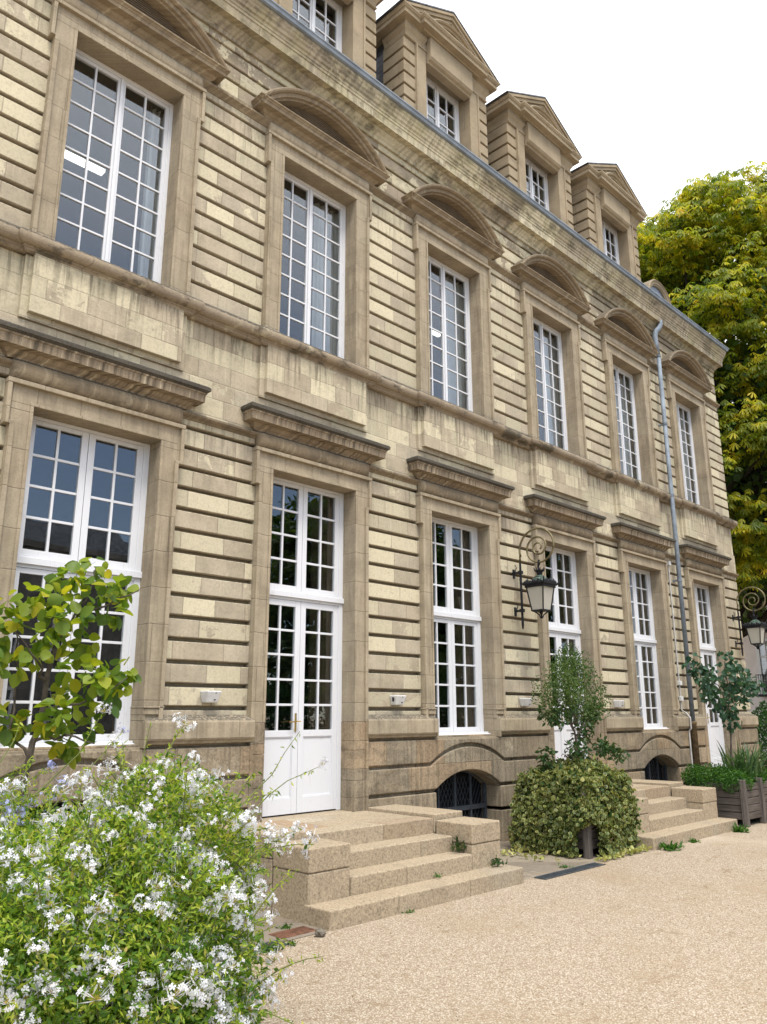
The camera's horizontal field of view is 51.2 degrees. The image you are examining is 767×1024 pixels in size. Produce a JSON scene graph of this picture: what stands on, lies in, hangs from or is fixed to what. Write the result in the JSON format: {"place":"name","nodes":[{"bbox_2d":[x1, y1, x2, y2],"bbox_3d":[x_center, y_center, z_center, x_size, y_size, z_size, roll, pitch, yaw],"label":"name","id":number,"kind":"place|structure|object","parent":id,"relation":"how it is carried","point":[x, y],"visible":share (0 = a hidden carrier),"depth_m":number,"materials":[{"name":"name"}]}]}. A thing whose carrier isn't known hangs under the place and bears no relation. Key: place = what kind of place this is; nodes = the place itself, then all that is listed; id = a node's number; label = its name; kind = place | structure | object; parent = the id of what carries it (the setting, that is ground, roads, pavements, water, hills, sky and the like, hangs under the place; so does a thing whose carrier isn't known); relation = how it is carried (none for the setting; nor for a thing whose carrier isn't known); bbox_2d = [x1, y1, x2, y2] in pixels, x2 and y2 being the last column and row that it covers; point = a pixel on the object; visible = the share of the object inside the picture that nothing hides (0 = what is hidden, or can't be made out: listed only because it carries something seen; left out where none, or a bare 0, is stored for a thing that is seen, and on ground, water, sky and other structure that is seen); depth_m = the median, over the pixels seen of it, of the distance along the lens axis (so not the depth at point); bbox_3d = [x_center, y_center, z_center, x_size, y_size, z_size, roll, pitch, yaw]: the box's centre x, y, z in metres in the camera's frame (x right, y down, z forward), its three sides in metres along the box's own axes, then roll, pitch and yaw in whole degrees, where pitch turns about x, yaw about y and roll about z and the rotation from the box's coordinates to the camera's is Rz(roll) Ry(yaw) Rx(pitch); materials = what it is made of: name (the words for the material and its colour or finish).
{"place":"outdoors","nodes":[
{"label":"outdoors","id":0,"kind":"place"},
{"bbox_2d":[2,754,766,1023],"bbox_3d":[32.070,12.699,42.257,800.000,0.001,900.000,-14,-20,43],"label":"ground","id":1,"kind":"structure","parent":0,"point":[741,851],"depth_m":6.83,"materials":[{"name":"beige gravel"}]},
{"bbox_2d":[0,702,328,1023],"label":"plumbago shrub","id":2,"kind":"object","parent":1,"relation":"on","point":[156,947],"visible":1,"depth_m":4.30,"materials":[{"name":"green plant"}]},
{"bbox_2d":[234,940,288,958],"bbox_3d":[-1.173,3.805,6.935,0.170,0.014,0.770,-14,-20,43],"label":"drain grate","id":3,"kind":"object","parent":1,"relation":"on","point":[286,944],"visible":0.1,"depth_m":7.12,"materials":[{"name":"metal"}]},
{"bbox_2d":[262,942,285,953],"bbox_3d":[-0.970,3.778,6.939,0.180,0.117,0.284,-7,-16,25],"label":"weed","id":4,"kind":"object","parent":1,"relation":"on","point":[275,948],"visible":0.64,"depth_m":6.95,"materials":[{"name":"green plant"}]},
{"bbox_2d":[287,940,297,946],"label":"weed","id":5,"kind":"object","parent":1,"relation":"on","point":[292,942],"visible":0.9,"depth_m":7.11,"materials":[{"name":"green plant"}]},
{"bbox_2d":[314,927,325,937],"bbox_3d":[-0.594,3.897,7.409,0.107,0.094,0.105,-14,-20,43],"label":"stone rubble","id":6,"kind":"object","parent":1,"relation":"on","point":[320,932],"visible":1,"depth_m":7.38,"materials":[{"name":"beige stone"}]},
{"bbox_2d":[534,862,605,879],"bbox_3d":[2.457,4.692,10.464,0.170,0.014,1.450,-14,-20,43],"label":"drain grate","id":7,"kind":"object","parent":1,"relation":"on","point":[567,871],"visible":1,"depth_m":10.39,"materials":[{"name":"metal"}]},
{"bbox_2d":[659,840,684,850],"bbox_3d":[4.386,5.107,12.157,0.380,0.252,0.569,-5,-15,17],"label":"weed","id":8,"kind":"object","parent":1,"relation":"on","point":[670,847],"visible":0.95,"depth_m":12.06,"materials":[{"name":"green plant"}]},
{"bbox_2d":[689,837,700,842],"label":"weed","id":9,"kind":"object","parent":1,"relation":"on","point":[693,841],"visible":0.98,"depth_m":12.78,"materials":[{"name":"green plant"}]},
{"bbox_2d":[636,161,766,622],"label":"chestnut tree","id":10,"kind":"object","parent":1,"relation":"on","point":[698,242],"visible":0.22,"depth_m":29.62,"materials":[{"name":"green plant"}]},
{"bbox_2d":[716,339,766,639],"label":"shade tree","id":11,"kind":"object","parent":1,"relation":"on","point":[763,618],"visible":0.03,"depth_m":38.29,"materials":[{"name":"green plant"}]},
{"bbox_2d":[731,821,751,832],"bbox_3d":[6.224,5.518,13.928,0.342,0.222,0.448,-14,-20,43],"label":"weed","id":12,"kind":"object","parent":1,"relation":"on","point":[740,829],"visible":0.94,"depth_m":13.90,"materials":[{"name":"green plant"}]},
{"bbox_2d":[740,573,766,753],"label":"plaster house","id":13,"kind":"structure","parent":1,"relation":"on","point":[755,659],"depth_m":41.69,"materials":[{"name":"paint"}]},
{"bbox_2d":[755,638,766,696],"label":"window","id":14,"kind":"structure","parent":13,"relation":"in","point":[760,677],"depth_m":41.50,"materials":[{"name":"white paint"}]},
{"bbox_2d":[751,700,766,774],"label":"hedge","id":15,"kind":"object","parent":1,"relation":"on","point":[761,718],"visible":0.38,"depth_m":24.70,"materials":[{"name":"green plant"}]},
{"bbox_2d":[20,817,759,982],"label":"pavement","id":16,"kind":"structure","parent":0,"point":[547,864],"depth_m":10.97,"materials":[{"name":"beige gravel"}]},
{"bbox_2d":[0,722,128,1013],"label":"blue plumbago shrub","id":17,"kind":"object","parent":16,"relation":"on","point":[4,808],"visible":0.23,"depth_m":5.74,"materials":[{"name":"green plant"}]},
{"bbox_2d":[0,557,141,903],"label":"young tree","id":18,"kind":"object","parent":16,"relation":"on","point":[107,685],"visible":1,"depth_m":6.92,"materials":[{"name":"green plant"}]},
{"bbox_2d":[274,922,292,929],"bbox_3d":[-0.931,3.988,7.681,0.190,0.106,0.192,-14,-20,43],"label":"weed","id":19,"kind":"object","parent":16,"relation":"on","point":[285,926],"visible":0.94,"depth_m":7.67,"materials":[{"name":"green plant"}]},
{"bbox_2d":[268,925,326,941],"bbox_3d":[-0.831,3.949,7.501,0.310,0.012,0.540,-14,-20,43],"label":"cover plate","id":20,"kind":"object","parent":16,"relation":"on","point":[299,932],"visible":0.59,"depth_m":7.47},
{"bbox_2d":[207,804,523,930],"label":"stone stairs","id":21,"kind":"structure","parent":16,"relation":"on","point":[370,864],"depth_m":8.92,"materials":[{"name":"stone"}]},
{"bbox_2d":[451,836,466,851],"bbox_3d":[0.906,4.040,9.752,0.235,0.204,0.316,-9,-17,32],"label":"weed","id":22,"kind":"object","parent":21,"relation":"on","point":[458,844],"visible":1,"depth_m":9.73,"materials":[{"name":"green plant"}]},
{"bbox_2d":[490,853,506,866],"bbox_3d":[1.390,4.269,9.811,0.235,0.150,0.287,-14,-20,43],"label":"weed","id":23,"kind":"object","parent":21,"relation":"on","point":[497,861],"visible":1,"depth_m":9.80,"materials":[{"name":"green plant"}]},
{"bbox_2d":[0,0,761,919],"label":"stone building","id":24,"kind":"structure","parent":16,"relation":"on","point":[194,424],"depth_m":12.52,"materials":[{"name":"stone"}]},
{"bbox_2d":[7,801,122,919],"bbox_3d":[-3.477,3.506,8.309,0.172,1.283,1.800,-14,-20,43],"label":"cellar window","id":25,"kind":"structure","parent":24,"relation":"in","point":[59,804],"depth_m":8.46,"materials":[{"name":"metal"}]},
{"bbox_2d":[0,415,149,747],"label":"window","id":26,"kind":"structure","parent":24,"relation":"in","point":[32,562],"depth_m":9.15,"materials":[{"name":"white paint"}]},
{"bbox_2d":[64,150,104,175],"bbox_3d":[-4.377,-5.088,11.657,0.120,0.050,0.620,-14,-20,43],"label":"ceiling light","id":27,"kind":"object","parent":24,"relation":"attached to","point":[80,161],"visible":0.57,"depth_m":11.63,"materials":[{"name":"white"}]},
{"bbox_2d":[57,48,173,283],"bbox_3d":[-3.477,-4.392,10.295,0.096,2.905,1.530,-14,-20,43],"label":"window","id":28,"kind":"structure","parent":24,"relation":"in","point":[123,82],"depth_m":10.42,"materials":[{"name":"white paint"}]},
{"bbox_2d":[137,109,163,278],"bbox_3d":[-3.074,-4.213,10.957,0.102,2.840,0.500,-14,-20,43],"label":"curtain","id":29,"kind":"object","parent":24,"relation":"hanging from","point":[148,224],"visible":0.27,"depth_m":10.87,"materials":[{"name":"white fabric"}]},
{"bbox_2d":[200,691,221,702],"bbox_3d":[-2.069,2.221,9.609,0.144,0.140,0.234,-14,-20,43],"label":"wall light","id":30,"kind":"object","parent":24,"relation":"attached to","point":[210,696],"visible":1,"depth_m":9.56,"materials":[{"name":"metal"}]},
{"bbox_2d":[262,476,343,816],"bbox_3d":[-1.157,1.780,11.082,0.147,4.535,1.570,-14,-20,43],"label":"door","id":31,"kind":"structure","parent":24,"relation":"in","point":[320,790],"depth_m":11.07,"materials":[{"name":"white paint"}]},
{"bbox_2d":[280,171,345,358],"bbox_3d":[-1.187,-3.833,12.523,0.096,2.905,1.530,-14,-20,43],"label":"window","id":32,"kind":"structure","parent":24,"relation":"in","point":[310,191],"depth_m":12.67,"materials":[{"name":"white paint"}]},
{"bbox_2d":[307,495,331,729],"bbox_3d":[-0.936,1.896,11.669,0.097,4.380,0.360,-14,-20,43],"label":"curtain","id":33,"kind":"object","parent":24,"relation":"hanging from","point":[324,628],"visible":0.54,"depth_m":11.73,"materials":[{"name":"brown fabric"}]},
{"bbox_2d":[311,203,338,355],"bbox_3d":[-0.862,-3.671,13.109,0.096,2.840,0.720,-14,-20,43],"label":"curtain","id":34,"kind":"object","parent":24,"relation":"hanging from","point":[331,290],"visible":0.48,"depth_m":13.03,"materials":[{"name":"white fabric"}]},
{"bbox_2d":[390,695,405,704],"bbox_3d":[0.222,2.786,11.835,0.144,0.140,0.234,-14,-20,43],"label":"wall light","id":35,"kind":"object","parent":24,"relation":"attached to","point":[397,699],"visible":1,"depth_m":11.78,"materials":[{"name":"metal"}]},
{"bbox_2d":[432,330,440,336],"bbox_3d":[1.131,-3.855,17.261,0.120,0.050,0.260,-14,-20,43],"label":"ceiling light","id":36,"kind":"object","parent":24,"relation":"attached to","point":[435,333],"visible":0.64,"depth_m":17.25,"materials":[{"name":"white"}]},
{"bbox_2d":[428,255,472,411],"bbox_3d":[1.104,-3.273,14.750,0.096,2.905,1.530,-14,-20,43],"label":"window","id":37,"kind":"structure","parent":24,"relation":"in","point":[443,269],"depth_m":14.91,"materials":[{"name":"white paint"}]},
{"bbox_2d":[445,277,465,408],"bbox_3d":[1.430,-3.112,15.336,0.100,2.840,0.720,-14,-20,43],"label":"curtain","id":38,"kind":"object","parent":24,"relation":"hanging from","point":[450,332],"visible":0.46,"depth_m":15.28,"materials":[{"name":"white fabric"}]},
{"bbox_2d":[434,771,486,818],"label":"cellar window","id":39,"kind":"structure","parent":24,"relation":"in","point":[461,791],"depth_m":13.02,"materials":[{"name":"metal"}]},
{"bbox_2d":[432,517,489,734],"bbox_3d":[1.179,1.883,13.377,0.280,3.615,1.570,-14,-20,43],"label":"window","id":40,"kind":"structure","parent":24,"relation":"in","point":[447,614],"depth_m":13.56,"materials":[{"name":"white paint"}]},
{"bbox_2d":[452,529,470,726],"bbox_3d":[1.352,2.039,14.005,0.101,3.520,0.360,-14,-20,43],"label":"curtain","id":41,"kind":"object","parent":24,"relation":"hanging from","point":[458,635],"visible":0.54,"depth_m":13.95,"materials":[{"name":"brown fabric"}]},
{"bbox_2d":[519,698,531,705],"bbox_3d":[2.513,3.346,14.063,0.144,0.140,0.234,-14,-20,43],"label":"wall light","id":42,"kind":"object","parent":24,"relation":"attached to","point":[525,701],"visible":0.93,"depth_m":14.01,"materials":[{"name":"metal"}]},
{"bbox_2d":[512,527,559,628],"bbox_3d":[2.687,1.163,14.253,0.910,1.793,0.521,-14,-20,43],"label":"wall lantern","id":43,"kind":"object","parent":24,"relation":"attached to","point":[540,588],"depth_m":14.07,"materials":[{"name":"metal"}]},
{"bbox_2d":[533,317,567,450],"bbox_3d":[3.395,-2.713,16.978,0.096,2.905,1.530,-14,-20,43],"label":"window","id":44,"kind":"structure","parent":24,"relation":"in","point":[541,325],"depth_m":17.19,"materials":[{"name":"white paint"}]},
{"bbox_2d":[543,332,561,447],"bbox_3d":[3.721,-2.552,17.563,0.103,2.840,0.720,-14,-20,43],"label":"curtain","id":45,"kind":"object","parent":24,"relation":"hanging from","point":[549,393],"visible":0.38,"depth_m":17.53,"materials":[{"name":"white fabric"}]},
{"bbox_2d":[556,554,573,724],"bbox_3d":[3.645,3.016,16.125,0.102,4.380,0.360,-14,-20,43],"label":"curtain","id":46,"kind":"object","parent":24,"relation":"hanging from","point":[560,591],"visible":0.18,"depth_m":16.44,"materials":[{"name":"grey fabric"}]},
{"bbox_2d":[544,545,587,761],"bbox_3d":[3.424,2.900,15.537,0.147,4.535,1.570,-14,-20,43],"label":"door","id":47,"kind":"structure","parent":24,"relation":"in","point":[557,630],"depth_m":15.90,"materials":[{"name":"white paint"}]},
{"bbox_2d":[613,700,623,707],"bbox_3d":[4.803,3.911,16.289,0.144,0.140,0.234,-14,-20,43],"label":"wall light","id":48,"kind":"object","parent":24,"relation":"attached to","point":[618,703],"visible":1,"depth_m":16.23,"materials":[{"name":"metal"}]},
{"bbox_2d":[614,374,634,477],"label":"curtain","id":49,"kind":"object","parent":24,"relation":"hanging from","point":[627,457],"visible":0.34,"depth_m":19.76,"materials":[{"name":"white fabric"}]},
{"bbox_2d":[613,364,641,480],"bbox_3d":[5.686,-2.153,19.205,0.096,2.905,1.530,-14,-20,43],"label":"window","id":50,"kind":"structure","parent":24,"relation":"in","point":[617,370],"depth_m":19.44,"materials":[{"name":"white paint"}]},
{"bbox_2d":[629,573,650,723],"bbox_3d":[5.934,3.159,18.459,0.103,3.520,0.360,-14,-20,43],"label":"curtain","id":51,"kind":"object","parent":24,"relation":"hanging from","point":[643,651],"visible":0.33,"depth_m":18.44,"materials":[{"name":"grey fabric"}]},
{"bbox_2d":[628,566,668,728],"bbox_3d":[5.761,3.003,17.832,0.280,3.615,1.570,-14,-20,43],"label":"window","id":52,"kind":"structure","parent":24,"relation":"in","point":[640,640],"depth_m":18.09,"materials":[{"name":"white paint"}]},
{"bbox_2d":[642,757,667,780],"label":"cellar window","id":53,"kind":"structure","parent":24,"relation":"in","point":[653,770],"depth_m":17.54,"materials":[{"name":"metal"}]},
{"bbox_2d":[652,319,700,770],"bbox_3d":[7.117,0.763,19.338,0.375,11.938,0.242,3,-15,-11],"label":"downpipe","id":54,"kind":"object","parent":24,"relation":"attached to","point":[694,733],"visible":0.9,"depth_m":19.20,"materials":[{"name":"metal"}]},
{"bbox_2d":[667,561,692,764],"bbox_3d":[6.877,3.546,18.490,0.203,4.900,0.119,-14,-20,43],"label":"cable conduit","id":55,"kind":"object","parent":24,"relation":"attached to","point":[679,683],"visible":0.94,"depth_m":18.50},
{"bbox_2d":[679,411,693,502],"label":"curtain","id":56,"kind":"object","parent":24,"relation":"hanging from","point":[685,457],"visible":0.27,"depth_m":22.04,"materials":[{"name":"white fabric"}]},
{"bbox_2d":[676,401,699,504],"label":"window","id":57,"kind":"structure","parent":24,"relation":"in","point":[678,405],"depth_m":21.71,"materials":[{"name":"white paint"}]},
{"bbox_2d":[697,588,711,721],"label":"curtain","id":58,"kind":"object","parent":24,"relation":"hanging from","point":[703,642],"visible":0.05,"depth_m":20.88,"materials":[{"name":"grey fabric"}]},
{"bbox_2d":[693,583,725,766],"bbox_3d":[8.006,4.020,19.992,0.147,4.535,1.570,-14,-20,43],"label":"door","id":59,"kind":"structure","parent":24,"relation":"in","point":[715,729],"depth_m":20.23,"materials":[{"name":"white paint"}]},
{"bbox_2d":[732,587,766,655],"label":"wall lantern","id":60,"kind":"object","parent":24,"relation":"attached to","point":[755,628],"depth_m":20.84,"materials":[{"name":"metal"}]},
{"bbox_2d":[518,785,613,858],"bbox_3d":[2.906,4.678,12.198,1.180,0.893,1.180,-14,-20,43],"label":"planter box","id":61,"kind":"object","parent":16,"relation":"on","point":[588,840],"visible":0.13,"depth_m":11.46,"materials":[{"name":"grey wood"}]},
{"bbox_2d":[501,754,652,861],"bbox_3d":[2.714,4.419,12.075,1.830,1.419,2.186,-14,-20,43],"label":"ivy","id":62,"kind":"object","parent":61,"relation":"in","point":[618,826],"visible":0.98,"depth_m":11.79,"materials":[{"name":"green plant"}]},
{"bbox_2d":[531,643,630,772],"bbox_3d":[3.154,3.257,12.784,0.978,2.371,2.297,-14,-20,43],"label":"leafy shrub","id":63,"kind":"object","parent":61,"relation":"in","point":[589,710],"visible":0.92,"depth_m":12.68,"materials":[{"name":"green plant"}]},
{"bbox_2d":[631,779,737,850],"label":"stone stairs","id":64,"kind":"structure","parent":16,"relation":"on","point":[676,811],"depth_m":13.75,"materials":[{"name":"stone"}]},
{"bbox_2d":[686,777,766,826],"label":"planter box","id":65,"kind":"object","parent":16,"relation":"on","point":[745,804],"visible":0.64,"depth_m":14.85,"materials":[{"name":"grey wood"}]},
{"bbox_2d":[681,649,765,768],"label":"tree","id":66,"kind":"object","parent":65,"relation":"in","point":[731,691],"visible":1,"depth_m":15.85,"materials":[{"name":"green plant"}]},
{"bbox_2d":[680,762,766,793],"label":"ground cover plant","id":67,"kind":"object","parent":65,"relation":"in","point":[725,776],"visible":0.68,"depth_m":15.16,"materials":[{"name":"green plant"}]},
{"bbox_2d":[698,738,766,782],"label":"sword leaf plant","id":68,"kind":"object","parent":65,"relation":"in","point":[751,763],"visible":0.74,"depth_m":15.48,"materials":[{"name":"green plant"}]},
{"bbox_2d":[375,0,766,495],"label":"sky","id":69,"kind":"structure","parent":0,"point":[667,92],"materials":[{"name":"white"}]}
]}

